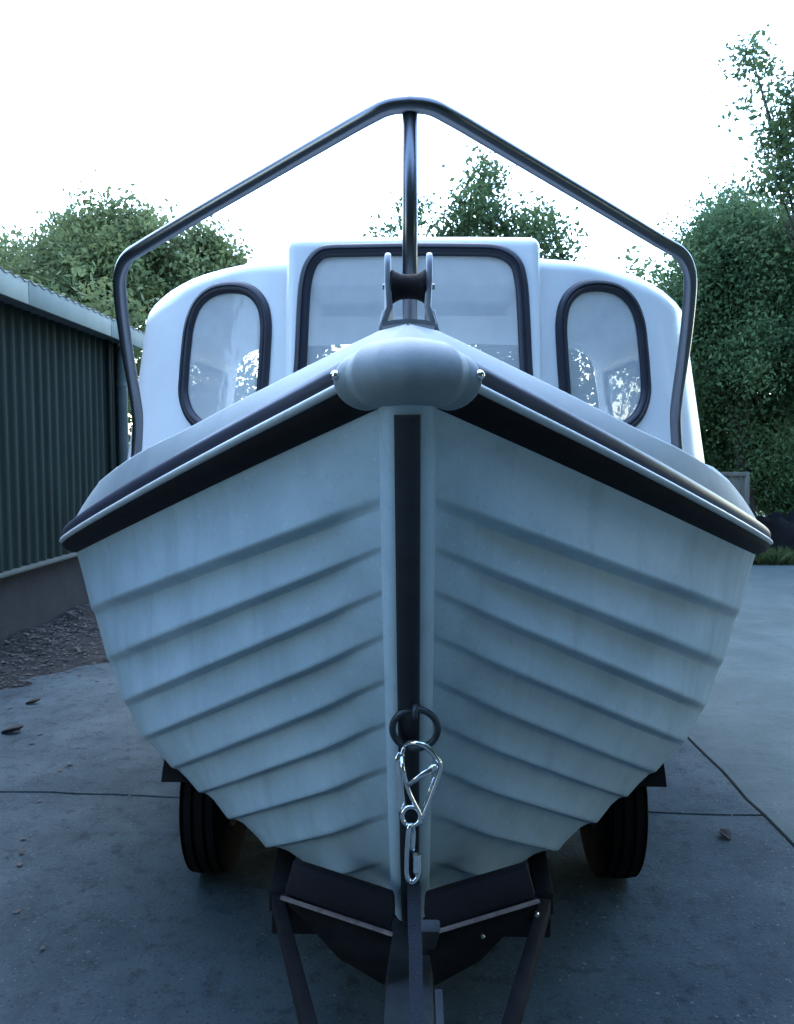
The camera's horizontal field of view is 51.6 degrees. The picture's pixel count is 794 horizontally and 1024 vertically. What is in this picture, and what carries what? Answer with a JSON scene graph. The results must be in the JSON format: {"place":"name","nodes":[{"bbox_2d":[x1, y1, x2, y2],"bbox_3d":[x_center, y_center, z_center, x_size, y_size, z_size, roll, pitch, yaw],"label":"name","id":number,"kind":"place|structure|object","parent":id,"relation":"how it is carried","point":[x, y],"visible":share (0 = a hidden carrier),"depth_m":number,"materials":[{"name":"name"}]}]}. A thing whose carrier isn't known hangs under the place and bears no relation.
{"place":"outdoors","nodes":[
{"label":"outdoors","id":0,"kind":"place"},
{"bbox_2d":[0,564,793,1023],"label":"concrete yard","id":1,"kind":"structure","parent":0,"point":[104,888],"depth_m":2.36,"materials":[{"name":"concrete"}]},
{"bbox_2d":[1,724,23,732],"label":"fallen leaf","id":2,"kind":"object","parent":1,"relation":"on","point":[12,728],"visible":1,"depth_m":3.77,"materials":[{"name":"brown plant"}]},
{"bbox_2d":[25,698,40,703],"bbox_3d":[-1.870,0.972,4.218,0.074,0.023,0.042,0,4,1],"label":"fallen leaf","id":3,"kind":"object","parent":1,"relation":"on","point":[34,700],"visible":1,"depth_m":4.21,"materials":[{"name":"brown plant"}]},
{"bbox_2d":[0,604,109,689],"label":"soil drift","id":4,"kind":"object","parent":1,"relation":"on","point":[76,659],"visible":0.43,"depth_m":5.31,"materials":[{"name":"brown soil"}]},
{"bbox_2d":[0,267,144,643],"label":"shed","id":5,"kind":"structure","parent":1,"relation":"on","point":[64,441],"depth_m":6.14,"materials":[{"name":"metal"}]},
{"bbox_2d":[0,600,777,948],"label":"leaf litter","id":6,"kind":"object","parent":1,"relation":"on","point":[62,674],"visible":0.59,"depth_m":5.30,"materials":[{"name":"brown plant"}]},
{"bbox_2d":[161,759,666,1023],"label":"trailer","id":7,"kind":"object","parent":1,"relation":"on","point":[357,924],"visible":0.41,"depth_m":1.50,"materials":[{"name":"metal"}]},
{"bbox_2d":[59,95,772,925],"bbox_3d":[0.064,0.012,3.143,2.228,1.680,4.336,0,4,1],"label":"motor boat","id":8,"kind":"object","parent":7,"relation":"on","point":[355,515],"visible":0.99,"depth_m":1.45,"materials":[{"name":"white plastic"}]},
{"bbox_2d":[395,740,442,826],"bbox_3d":[0.032,0.407,1.228,0.072,0.135,0.023,1,4,18],"label":"snap hook","id":9,"kind":"object","parent":8,"relation":"attached to","point":[400,778],"visible":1,"depth_m":1.23,"materials":[{"name":"metal"}]},
{"bbox_2d":[404,822,420,884],"bbox_3d":[0.023,0.512,1.231,0.025,0.099,0.015,-1,4,-15],"label":"quick link","id":10,"kind":"object","parent":9,"relation":"hanging from","point":[409,847],"visible":1,"depth_m":1.23,"materials":[{"name":"metal"}]},
{"bbox_2d":[407,881,423,1023],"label":"winch strap","id":11,"kind":"object","parent":10,"relation":"hanging from","point":[416,1016],"visible":1,"depth_m":1.21,"materials":[{"name":"grey fabric"}]},
{"bbox_2d":[718,829,731,839],"bbox_3d":[1.094,1.074,2.739,0.044,0.021,0.043,2,4,22],"label":"fallen leaf","id":12,"kind":"object","parent":1,"relation":"on","point":[726,833],"visible":1,"depth_m":2.74,"materials":[{"name":"brown plant"}]},
{"bbox_2d":[0,0,793,434],"label":"sky","id":13,"kind":"structure","parent":0,"point":[180,101],"materials":[{"name":"white"}]},
{"bbox_2d":[1,638,793,1022],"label":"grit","id":14,"kind":"object","parent":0,"point":[343,962],"visible":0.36,"depth_m":2.22,"materials":[{"name":"grey gravel"}]},
{"bbox_2d":[180,789,793,1022],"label":"chippings","id":15,"kind":"object","parent":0,"point":[715,1016],"visible":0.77,"depth_m":2.23,"materials":[{"name":"grey gravel"}]},
{"label":"verge","id":16,"kind":"structure","parent":0,"visible":0},
{"bbox_2d":[29,239,161,443],"bbox_3d":[-4.596,-1.755,12.216,3.282,4.592,2.160,0,4,1],"label":"bush","id":17,"kind":"object","parent":16,"relation":"on","point":[137,318],"visible":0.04,"depth_m":11.88,"materials":[{"name":"green plant"}]},
{"bbox_2d":[0,169,260,393],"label":"broad tree","id":18,"kind":"object","parent":16,"relation":"on","point":[163,270],"visible":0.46,"depth_m":14.39,"materials":[{"name":"green plant"}]},
{"bbox_2d":[354,184,440,237],"bbox_3d":[0.157,-2.657,14.403,1.463,6.092,1.461,-3,5,-39],"label":"slim tree","id":19,"kind":"object","parent":16,"relation":"on","point":[392,228],"visible":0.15,"depth_m":14.19,"materials":[{"name":"green plant"}]},
{"bbox_2d":[417,144,597,261],"bbox_3d":[1.786,-2.863,13.737,3.146,6.593,2.834,0,4,1],"label":"young tree","id":20,"kind":"object","parent":16,"relation":"on","point":[485,219],"visible":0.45,"depth_m":13.42,"materials":[{"name":"green plant"}]},
{"bbox_2d":[616,244,669,283],"bbox_3d":[3.514,-1.802,12.650,3.124,4.672,2.090,0,4,1],"label":"bush","id":21,"kind":"object","parent":16,"relation":"on","point":[640,271],"visible":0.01,"depth_m":12.71,"materials":[{"name":"green plant"}]},
{"bbox_2d":[636,160,793,516],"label":"dense tree","id":22,"kind":"object","parent":16,"relation":"on","point":[742,354],"visible":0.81,"depth_m":10.51,"materials":[{"name":"green plant"}]},
{"bbox_2d":[720,472,749,505],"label":"gate","id":23,"kind":"structure","parent":16,"relation":"on","point":[740,482],"depth_m":10.13,"materials":[{"name":"grey wood"}]},
{"bbox_2d":[708,24,793,246],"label":"tall tree","id":24,"kind":"object","parent":16,"relation":"on","point":[781,144],"visible":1,"depth_m":9.35,"materials":[{"name":"green plant"}]},
{"bbox_2d":[752,545,793,564],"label":"grass","id":25,"kind":"structure","parent":16,"relation":"on","point":[773,556],"depth_m":9.61,"materials":[{"name":"green plant"}]},
{"bbox_2d":[755,511,793,550],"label":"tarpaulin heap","id":26,"kind":"object","parent":16,"relation":"on","point":[779,526],"visible":0.56,"depth_m":10.51,"materials":[{"name":"black plastic"}]}
]}

